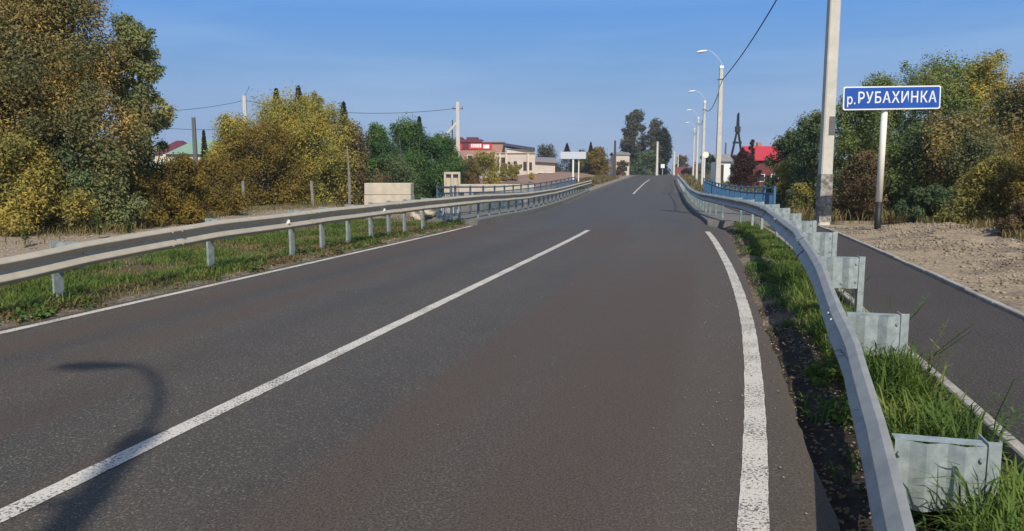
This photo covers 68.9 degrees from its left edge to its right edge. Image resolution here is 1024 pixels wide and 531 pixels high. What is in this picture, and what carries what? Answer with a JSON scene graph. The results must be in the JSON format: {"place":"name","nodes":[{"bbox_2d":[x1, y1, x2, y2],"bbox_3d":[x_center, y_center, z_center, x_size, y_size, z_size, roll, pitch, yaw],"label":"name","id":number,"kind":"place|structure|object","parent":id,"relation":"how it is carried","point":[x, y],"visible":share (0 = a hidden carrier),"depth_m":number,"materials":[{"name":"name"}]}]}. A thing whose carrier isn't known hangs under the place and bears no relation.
{"place":"outdoors","nodes":[
{"label":"outdoors","id":0,"kind":"place"},
{"bbox_2d":[364,195,413,204],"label":"concrete slab","id":1,"kind":"structure","parent":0,"point":[377,198],"depth_m":39.33,"materials":[{"name":"beige concrete"}]},
{"bbox_2d":[364,183,413,194],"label":"concrete slab","id":2,"kind":"structure","parent":1,"relation":"on","point":[388,188],"depth_m":39.26,"materials":[{"name":"beige concrete"}]},
{"bbox_2d":[0,174,840,530],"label":"road","id":3,"kind":"structure","parent":0,"point":[582,378],"depth_m":5.56,"materials":[{"name":"grey asphalt"}]},
{"bbox_2d":[0,226,470,333],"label":"edge line marking","id":4,"kind":"object","parent":3,"relation":"on","point":[62,318],"visible":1,"depth_m":10.28,"materials":[{"name":"paint"}]},
{"bbox_2d":[0,230,589,522],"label":"line marking","id":5,"kind":"object","parent":3,"relation":"on","point":[7,512],"visible":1,"depth_m":4.99,"materials":[{"name":"paint"}]},
{"bbox_2d":[706,232,769,530],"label":"edge line marking","id":6,"kind":"object","parent":3,"relation":"on","point":[753,511],"visible":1,"depth_m":4.77,"materials":[{"name":"paint"}]},
{"bbox_2d":[0,172,1023,530],"bbox_3d":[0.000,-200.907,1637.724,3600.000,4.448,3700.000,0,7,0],"label":"ground","id":7,"kind":"structure","parent":0,"point":[854,498],"depth_m":11.18,"materials":[{"name":"soil"}]},
{"bbox_2d":[0,127,102,235],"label":"bush","id":8,"kind":"object","parent":7,"relation":"on","point":[20,174],"visible":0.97,"depth_m":21.04,"materials":[{"name":"yellow plant"}]},
{"bbox_2d":[0,0,154,229],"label":"willow tree","id":9,"kind":"object","parent":7,"relation":"on","point":[20,80],"visible":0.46,"depth_m":21.74,"materials":[{"name":"green plant"}]},
{"bbox_2d":[0,0,160,222],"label":"willow tree","id":10,"kind":"object","parent":7,"relation":"on","point":[73,51],"visible":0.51,"depth_m":22.51,"materials":[{"name":"green plant"}]},
{"bbox_2d":[45,136,155,230],"bbox_3d":[-12.959,-2.489,23.170,3.592,3.341,3.011,0,7,0],"label":"bush","id":11,"kind":"object","parent":7,"relation":"on","point":[103,185],"visible":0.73,"depth_m":22.48,"materials":[{"name":"green plant"}]},
{"bbox_2d":[108,156,172,225],"bbox_3d":[-12.633,-2.307,24.492,2.847,2.630,2.041,0,7,0],"label":"bush","id":12,"kind":"object","parent":7,"relation":"on","point":[146,187],"visible":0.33,"depth_m":24.44,"materials":[{"name":"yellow plant"}]},
{"bbox_2d":[105,9,177,207],"bbox_3d":[-12.730,-4.826,25.528,2.195,7.460,2.512,3,8,21],"label":"willow tree","id":13,"kind":"object","parent":7,"relation":"on","point":[141,67],"visible":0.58,"depth_m":25.11,"materials":[{"name":"green plant"}]},
{"bbox_2d":[154,141,186,166],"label":"house","id":14,"kind":"structure","parent":7,"relation":"on","point":[175,145],"depth_m":111.98,"materials":[{"name":"white paint"}]},
{"bbox_2d":[0,200,350,236],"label":"tall grass","id":15,"kind":"structure","parent":7,"relation":"on","point":[145,224],"depth_m":22.66,"materials":[{"name":"green plant"}]},
{"bbox_2d":[140,152,238,223],"bbox_3d":[-11.634,-2.587,26.219,3.585,2.818,3.046,0,7,0],"label":"bush","id":16,"kind":"object","parent":7,"relation":"on","point":[182,172],"visible":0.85,"depth_m":26.07,"materials":[{"name":"yellow plant"}]},
{"bbox_2d":[163,139,220,161],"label":"house","id":17,"kind":"structure","parent":7,"relation":"on","point":[187,148],"depth_m":91.86,"materials":[{"name":"white paint"}]},
{"bbox_2d":[191,117,197,162],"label":"utility pole","id":18,"kind":"object","parent":7,"relation":"on","point":[194,143],"visible":0.53,"depth_m":73.90,"materials":[{"name":"concrete"}]},
{"bbox_2d":[199,130,208,163],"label":"spruce tree","id":19,"kind":"object","parent":7,"relation":"on","point":[204,144],"visible":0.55,"depth_m":78.87,"materials":[{"name":"green plant"}]},
{"bbox_2d":[0,203,410,249],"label":"dry grass","id":20,"kind":"structure","parent":7,"relation":"on","point":[174,226],"depth_m":21.16,"materials":[{"name":"beige plant"}]},
{"bbox_2d":[194,155,255,214],"bbox_3d":[-13.293,-3.478,33.917,3.077,3.062,2.349,0,7,0],"label":"bush","id":21,"kind":"object","parent":7,"relation":"on","point":[216,172],"visible":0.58,"depth_m":33.63,"materials":[{"name":"yellow plant"}]},
{"bbox_2d":[0,220,453,321],"bbox_3d":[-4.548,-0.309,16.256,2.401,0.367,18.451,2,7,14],"label":"ground weeds","id":22,"kind":"object","parent":7,"relation":"on","point":[46,312],"visible":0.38,"depth_m":12.83,"materials":[{"name":"green plant"}]},
{"bbox_2d":[0,203,463,282],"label":"gravel","id":23,"kind":"structure","parent":7,"relation":"on","point":[39,241],"depth_m":21.05,"materials":[{"name":"grey gravel"}]},
{"bbox_2d":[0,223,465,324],"bbox_3d":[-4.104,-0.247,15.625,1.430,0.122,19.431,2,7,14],"label":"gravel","id":24,"kind":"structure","parent":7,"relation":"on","point":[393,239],"depth_m":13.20,"materials":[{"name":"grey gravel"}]},
{"bbox_2d":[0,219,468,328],"bbox_3d":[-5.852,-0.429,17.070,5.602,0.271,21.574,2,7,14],"label":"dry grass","id":25,"kind":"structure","parent":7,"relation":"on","point":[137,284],"depth_m":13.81,"materials":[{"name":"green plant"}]},
{"bbox_2d":[0,223,471,326],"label":"fallen leaves","id":26,"kind":"object","parent":7,"relation":"on","point":[229,273],"visible":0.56,"depth_m":13.24,"materials":[{"name":"brown plant"}]},
{"bbox_2d":[0,217,474,314],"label":"grass","id":27,"kind":"structure","parent":7,"relation":"on","point":[28,286],"depth_m":12.87,"materials":[{"name":"green plant"}]},
{"bbox_2d":[202,111,281,200],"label":"willow bush","id":28,"kind":"object","parent":7,"relation":"on","point":[225,123],"visible":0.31,"depth_m":43.75,"materials":[{"name":"yellow plant"}]},
{"bbox_2d":[208,116,317,204],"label":"bush","id":29,"kind":"object","parent":7,"relation":"on","point":[266,147],"visible":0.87,"depth_m":43.24,"materials":[{"name":"yellow plant"}]},
{"bbox_2d":[248,83,328,201],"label":"willow bush","id":30,"kind":"object","parent":7,"relation":"on","point":[285,114],"visible":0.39,"depth_m":46.27,"materials":[{"name":"yellow plant"}]},
{"bbox_2d":[0,180,591,296],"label":"guardrail","id":31,"kind":"object","parent":7,"relation":"on","point":[56,259],"visible":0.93,"depth_m":12.33,"materials":[{"name":"metal"}]},
{"bbox_2d":[296,90,327,175],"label":"willow bush","id":32,"kind":"object","parent":7,"relation":"on","point":[318,100],"visible":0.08,"depth_m":48.78,"materials":[{"name":"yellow plant"}]},
{"bbox_2d":[285,98,369,204],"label":"willow bush","id":33,"kind":"object","parent":7,"relation":"on","point":[327,137],"visible":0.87,"depth_m":44.93,"materials":[{"name":"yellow plant"}]},
{"bbox_2d":[347,147,350,203],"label":"bare trunk","id":34,"kind":"object","parent":7,"relation":"on","point":[349,188],"visible":0.78,"depth_m":42.67,"materials":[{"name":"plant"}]},
{"bbox_2d":[322,118,388,205],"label":"autumn tree","id":35,"kind":"object","parent":7,"relation":"on","point":[361,146],"visible":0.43,"depth_m":46.12,"materials":[{"name":"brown plant"}]},
{"bbox_2d":[351,121,406,204],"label":"green tree","id":36,"kind":"object","parent":7,"relation":"on","point":[380,146],"visible":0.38,"depth_m":50.86,"materials":[{"name":"green plant"}]},
{"bbox_2d":[370,151,424,199],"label":"bush","id":37,"kind":"object","parent":7,"relation":"on","point":[398,171],"visible":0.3,"depth_m":49.26,"materials":[{"name":"green plant"}]},
{"bbox_2d":[387,113,443,199],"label":"green tree","id":38,"kind":"object","parent":7,"relation":"on","point":[412,144],"visible":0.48,"depth_m":52.81,"materials":[{"name":"green plant"}]},
{"bbox_2d":[412,131,467,197],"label":"green tree","id":39,"kind":"object","parent":7,"relation":"on","point":[447,157],"visible":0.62,"depth_m":53.69,"materials":[{"name":"green plant"}]},
{"bbox_2d":[433,102,462,155],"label":"utility pole","id":40,"kind":"object","parent":7,"relation":"on","point":[457,122],"visible":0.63,"depth_m":68.82,"materials":[{"name":"concrete"}]},
{"bbox_2d":[444,172,460,212],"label":"utility box","id":41,"kind":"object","parent":7,"relation":"on","point":[452,178],"depth_m":46.67,"materials":[{"name":"white metal"}]},
{"bbox_2d":[462,157,481,183],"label":"bush","id":42,"kind":"object","parent":7,"relation":"on","point":[469,174],"visible":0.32,"depth_m":56.90,"materials":[{"name":"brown plant"}]},
{"bbox_2d":[451,137,504,177],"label":"shop building","id":43,"kind":"structure","parent":7,"relation":"on","point":[469,146],"depth_m":112.55,"materials":[{"name":"brick"}]},
{"bbox_2d":[465,148,502,183],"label":"bush","id":44,"kind":"object","parent":7,"relation":"on","point":[489,162],"visible":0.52,"depth_m":61.05,"materials":[{"name":"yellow plant"}]},
{"bbox_2d":[459,184,533,195],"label":"concrete beam","id":45,"kind":"structure","parent":7,"relation":"on","point":[500,189],"depth_m":45.48,"materials":[{"name":"beige concrete"}]},
{"bbox_2d":[477,143,534,178],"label":"arcade building","id":46,"kind":"structure","parent":7,"relation":"on","point":[523,157],"depth_m":105.00,"materials":[{"name":"beige paint"}]},
{"bbox_2d":[494,163,535,180],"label":"bush","id":47,"kind":"object","parent":7,"relation":"on","point":[512,172],"visible":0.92,"depth_m":71.20,"materials":[{"name":"yellow plant"}]},
{"bbox_2d":[535,157,556,173],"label":"outbuilding","id":48,"kind":"structure","parent":7,"relation":"on","point":[544,164],"depth_m":111.08,"materials":[{"name":"white paint"}]},
{"bbox_2d":[536,142,558,171],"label":"green tree","id":49,"kind":"object","parent":7,"relation":"on","point":[547,152],"visible":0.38,"depth_m":157.74,"materials":[{"name":"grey plant"}]},
{"bbox_2d":[556,143,576,171],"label":"spruce tree","id":50,"kind":"object","parent":7,"relation":"on","point":[566,148],"visible":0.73,"depth_m":118.57,"materials":[{"name":"green plant"}]},
{"bbox_2d":[560,152,585,180],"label":"river sign","id":51,"kind":"object","parent":7,"relation":"on","point":[573,155],"visible":0.84,"depth_m":79.02,"materials":[{"name":"white metal"}]},
{"bbox_2d":[568,149,590,172],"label":"green tree","id":52,"kind":"object","parent":7,"relation":"on","point":[585,169],"visible":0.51,"depth_m":126.11,"materials":[{"name":"green plant"}]},
{"bbox_2d":[152,161,1019,173],"bbox_3d":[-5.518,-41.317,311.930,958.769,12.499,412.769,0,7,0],"label":"wood","id":53,"kind":"object","parent":7,"relation":"on","point":[699,168],"visible":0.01,"depth_m":336.68,"materials":[{"name":"green plant"}]},
{"bbox_2d":[577,146,612,174],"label":"autumn tree","id":54,"kind":"object","parent":7,"relation":"on","point":[599,161],"visible":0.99,"depth_m":123.14,"materials":[{"name":"yellow plant"}]},
{"bbox_2d":[609,152,630,175],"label":"outbuilding","id":55,"kind":"structure","parent":7,"relation":"on","point":[622,156],"depth_m":156.67,"materials":[{"name":"white paint"}]},
{"bbox_2d":[616,160,629,175],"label":"bush","id":56,"kind":"object","parent":7,"relation":"on","point":[621,167],"visible":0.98,"depth_m":138.28,"materials":[{"name":"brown plant"}]},
{"bbox_2d":[619,109,648,172],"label":"tall tree","id":57,"kind":"object","parent":7,"relation":"on","point":[634,125],"visible":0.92,"depth_m":166.58,"materials":[{"name":"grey plant"}]},
{"bbox_2d":[629,149,664,174],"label":"bush","id":58,"kind":"object","parent":7,"relation":"on","point":[641,161],"visible":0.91,"depth_m":157.60,"materials":[{"name":"green plant"}]},
{"bbox_2d":[644,117,664,174],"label":"tall tree","id":59,"kind":"object","parent":7,"relation":"on","point":[653,131],"visible":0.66,"depth_m":161.90,"materials":[{"name":"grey plant"}]},
{"bbox_2d":[654,126,672,174],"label":"tall tree","id":60,"kind":"object","parent":7,"relation":"on","point":[665,141],"visible":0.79,"depth_m":162.23,"materials":[{"name":"green plant"}]},
{"bbox_2d":[686,109,698,180],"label":"lamp post","id":61,"kind":"object","parent":7,"relation":"on","point":[696,170],"visible":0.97,"depth_m":101.76,"materials":[{"name":"concrete"}]},
{"bbox_2d":[688,90,705,184],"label":"lamp post","id":62,"kind":"object","parent":7,"relation":"on","point":[703,143],"visible":0.95,"depth_m":74.94,"materials":[{"name":"concrete"}]},
{"bbox_2d":[708,154,733,182],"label":"garden shed","id":63,"kind":"structure","parent":7,"relation":"on","point":[726,160],"depth_m":83.44,"materials":[{"name":"white paint"}]},
{"bbox_2d":[730,113,741,165],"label":"pole mast","id":64,"kind":"object","parent":7,"relation":"on","point":[738,131],"visible":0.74,"depth_m":108.42,"materials":[{"name":"grey metal"}]},
{"bbox_2d":[727,150,763,186],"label":"bush","id":65,"kind":"object","parent":7,"relation":"on","point":[744,163],"visible":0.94,"depth_m":64.95,"materials":[{"name":"red plant"}]},
{"bbox_2d":[738,142,783,184],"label":"house","id":66,"kind":"structure","parent":7,"relation":"on","point":[760,151],"depth_m":81.75,"materials":[{"name":"red metal"}]},
{"bbox_2d":[758,127,805,199],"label":"green tree","id":67,"kind":"object","parent":7,"relation":"on","point":[782,144],"visible":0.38,"depth_m":41.33,"materials":[{"name":"green plant"}]},
{"bbox_2d":[771,161,794,207],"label":"bush","id":68,"kind":"object","parent":7,"relation":"on","point":[783,172],"visible":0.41,"depth_m":37.37,"materials":[{"name":"green plant"}]},
{"bbox_2d":[781,109,820,211],"bbox_3d":[14.137,-3.751,35.956,3.092,7.484,4.202,0,7,0],"label":"green tree","id":69,"kind":"object","parent":7,"relation":"on","point":[807,152],"visible":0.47,"depth_m":35.17,"materials":[{"name":"green plant"}]},
{"bbox_2d":[786,180,815,216],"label":"bush","id":70,"kind":"object","parent":7,"relation":"on","point":[803,193],"visible":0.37,"depth_m":30.68,"materials":[{"name":"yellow plant"}]},
{"bbox_2d":[815,0,840,224],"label":"lamp post","id":71,"kind":"object","parent":7,"relation":"on","point":[824,190],"visible":0.92,"depth_m":23.47,"materials":[{"name":"concrete"}]},
{"bbox_2d":[677,174,1002,530],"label":"guardrail","id":72,"kind":"object","parent":7,"relation":"on","point":[892,482],"visible":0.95,"depth_m":4.14,"materials":[{"name":"metal"}]},
{"bbox_2d":[720,183,966,224],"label":"tall grass","id":73,"kind":"structure","parent":7,"relation":"on","point":[810,215],"depth_m":25.48,"materials":[{"name":"green plant"}]},
{"bbox_2d":[831,172,857,219],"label":"bush","id":74,"kind":"object","parent":7,"relation":"on","point":[835,183],"visible":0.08,"depth_m":29.52,"materials":[{"name":"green plant"}]},
{"bbox_2d":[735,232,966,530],"bbox_3d":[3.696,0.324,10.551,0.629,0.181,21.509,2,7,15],"label":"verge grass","id":75,"kind":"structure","parent":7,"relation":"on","point":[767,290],"depth_m":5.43,"materials":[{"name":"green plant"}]},
{"bbox_2d":[807,86,900,215],"bbox_3d":[14.438,-3.539,31.775,3.879,8.044,4.385,0,7,0],"label":"green tree","id":76,"kind":"object","parent":7,"relation":"on","point":[849,137],"visible":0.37,"depth_m":30.93,"materials":[{"name":"green plant"}]},
{"bbox_2d":[831,148,893,220],"bbox_3d":[12.407,-2.743,26.716,2.430,2.883,2.566,6,9,40],"label":"bush","id":77,"kind":"object","parent":7,"relation":"on","point":[866,166],"visible":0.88,"depth_m":26.42,"materials":[{"name":"brown plant"}]},
{"bbox_2d":[726,234,1002,530],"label":"fallen leaves","id":78,"kind":"object","parent":7,"relation":"on","point":[846,511],"visible":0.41,"depth_m":4.56,"materials":[{"name":"brown plant"}]},
{"bbox_2d":[733,226,1012,530],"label":"ground weeds","id":79,"kind":"object","parent":7,"relation":"on","point":[821,374],"visible":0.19,"depth_m":6.10,"materials":[{"name":"green plant"}]},
{"bbox_2d":[844,71,906,187],"bbox_3d":[18.547,-5.958,37.461,3.208,7.526,3.906,0,7,0],"label":"green tree","id":80,"kind":"object","parent":7,"relation":"on","point":[882,81],"visible":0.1,"depth_m":36.81,"materials":[{"name":"green plant"}]},
{"bbox_2d":[734,220,1023,530],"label":"grass","id":81,"kind":"structure","parent":7,"relation":"on","point":[762,239],"depth_m":6.84,"materials":[{"name":"green plant"}]},
{"bbox_2d":[758,224,1023,471],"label":"path kerb","id":82,"kind":"structure","parent":7,"relation":"on","point":[1018,448],"depth_m":4.97,"materials":[{"name":"concrete"}]},
{"bbox_2d":[842,85,940,228],"bbox_3d":[10.207,-2.715,20.397,2.730,4.311,0.239,0,7,-4],"label":"river sign","id":83,"kind":"object","parent":7,"relation":"on","point":[884,99],"visible":1,"depth_m":20.09,"materials":[{"name":"blue metal"}]},
{"bbox_2d":[767,226,1023,444],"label":"footpath","id":84,"kind":"structure","parent":7,"relation":"on","point":[989,347],"depth_m":7.98,"materials":[{"name":"grey asphalt"}]},
{"bbox_2d":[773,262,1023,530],"bbox_3d":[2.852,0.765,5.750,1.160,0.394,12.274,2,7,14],"label":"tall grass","id":85,"kind":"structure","parent":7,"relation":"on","point":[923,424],"depth_m":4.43,"materials":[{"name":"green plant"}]},
{"bbox_2d":[870,120,946,219],"bbox_3d":[14.258,-3.271,27.009,3.067,3.931,3.561,0,7,0],"label":"bush","id":86,"kind":"object","parent":7,"relation":"on","point":[899,185],"visible":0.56,"depth_m":26.22,"materials":[{"name":"green plant"}]},
{"bbox_2d":[816,340,1023,530],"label":"tall grass","id":87,"kind":"structure","parent":7,"relation":"on","point":[899,375],"depth_m":3.45,"materials":[{"name":"green plant"}]},
{"bbox_2d":[817,225,1023,319],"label":"path kerb","id":88,"kind":"structure","parent":7,"relation":"on","point":[981,297],"depth_m":11.35,"materials":[{"name":"concrete"}]},
{"bbox_2d":[891,182,955,222],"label":"bush","id":89,"kind":"object","parent":7,"relation":"on","point":[929,197],"visible":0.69,"depth_m":23.30,"materials":[{"name":"green plant"}]},
{"bbox_2d":[826,222,1023,298],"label":"gravel","id":90,"kind":"structure","parent":7,"relation":"on","point":[997,256],"depth_m":15.36,"materials":[{"name":"beige gravel"}]},
{"bbox_2d":[993,195,1023,236],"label":"bush","id":91,"kind":"object","parent":90,"relation":"on","point":[1011,222],"visible":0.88,"depth_m":16.28,"materials":[{"name":"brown plant"}]},
{"bbox_2d":[883,45,994,196],"bbox_3d":[18.780,-4.789,33.776,5.842,9.972,5.362,7,10,44],"label":"green tree","id":92,"kind":"object","parent":7,"relation":"on","point":[942,76],"visible":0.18,"depth_m":32.74,"materials":[{"name":"green plant"}]},
{"bbox_2d":[921,319,972,381],"bbox_3d":[3.270,0.692,5.715,0.304,0.607,0.437,1,7,6],"label":"weed plant","id":93,"kind":"object","parent":7,"relation":"on","point":[931,361],"visible":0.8,"depth_m":5.72,"materials":[{"name":"green plant"}]},
{"bbox_2d":[901,105,1018,222],"bbox_3d":[15.109,-3.226,24.806,3.905,4.262,3.602,3,8,22],"label":"bush","id":94,"kind":"object","parent":7,"relation":"on","point":[963,143],"visible":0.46,"depth_m":24.44,"materials":[{"name":"green plant"}]},
{"bbox_2d":[930,151,1023,224],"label":"bush","id":95,"kind":"object","parent":7,"relation":"on","point":[976,184],"visible":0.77,"depth_m":20.84,"materials":[{"name":"green plant"}]},
{"bbox_2d":[943,48,1015,186],"bbox_3d":[20.848,-4.792,33.796,3.777,9.685,4.601,0,7,0],"label":"green tree","id":96,"kind":"object","parent":7,"relation":"on","point":[990,78],"visible":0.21,"depth_m":32.69,"materials":[{"name":"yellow plant"}]},
{"bbox_2d":[982,378,1023,452],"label":"weed plant","id":97,"kind":"object","parent":7,"relation":"on","point":[999,433],"visible":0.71,"depth_m":4.25,"materials":[{"name":"green plant"}]},
{"bbox_2d":[983,69,1023,172],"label":"green tree","id":98,"kind":"object","parent":7,"relation":"on","point":[1010,121],"visible":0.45,"depth_m":26.32,"materials":[{"name":"green plant"}]},
{"bbox_2d":[989,128,1023,214],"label":"bush","id":99,"kind":"object","parent":7,"relation":"on","point":[1017,192],"visible":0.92,"depth_m":19.81,"materials":[{"name":"green plant"}]},
{"bbox_2d":[16,0,1023,172],"label":"sky","id":100,"kind":"structure","parent":0,"point":[530,73],"materials":[{"name":"blue"}]},
{"bbox_2d":[557,175,619,189],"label":"dry grass","id":101,"kind":"structure","parent":0,"point":[598,179],"depth_m":87.39,"materials":[{"name":"beige plant"}]},
{"bbox_2d":[680,173,762,191],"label":"dry grass","id":102,"kind":"structure","parent":0,"point":[691,182],"depth_m":84.92,"materials":[{"name":"plant"}]},
{"bbox_2d":[732,232,945,530],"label":"gravel","id":103,"kind":"structure","parent":0,"point":[832,435],"depth_m":5.96,"materials":[{"name":"grey gravel"}]},
{"bbox_2d":[868,215,1023,240],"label":"dry grass","id":104,"kind":"structure","parent":0,"point":[980,223],"depth_m":18.22,"materials":[{"name":"beige plant"}]},
{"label":"bridge deck","id":105,"kind":"structure","parent":0,"visible":0},
{"bbox_2d":[428,190,589,224],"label":"bridge walkway","id":106,"kind":"structure","parent":105,"relation":"on","point":[486,218],"depth_m":32.13,"materials":[{"name":"concrete"}]},
{"bbox_2d":[436,176,575,220],"bbox_3d":[1.334,-4.323,43.437,0.774,1.536,39.606,1,7,11],"label":"bridge railing","id":107,"kind":"object","parent":106,"relation":"on","point":[472,208],"visible":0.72,"depth_m":32.34,"materials":[{"name":"metal"}]},
{"bbox_2d":[680,191,770,226],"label":"bridge walkway","id":108,"kind":"structure","parent":105,"relation":"on","point":[730,216],"depth_m":28.85,"materials":[{"name":"concrete"}]},
{"bbox_2d":[696,50,723,185],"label":"lamp post","id":109,"kind":"object","parent":108,"relation":"on","point":[718,141],"visible":0.91,"depth_m":49.16,"materials":[{"name":"concrete"}]},
{"bbox_2d":[703,178,775,203],"bbox_3d":[12.011,-4.137,42.212,0.158,1.428,33.714,1,7,10],"label":"bridge railing","id":110,"kind":"object","parent":108,"relation":"on","point":[710,188],"visible":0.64,"depth_m":34.57,"materials":[{"name":"blue metal"}]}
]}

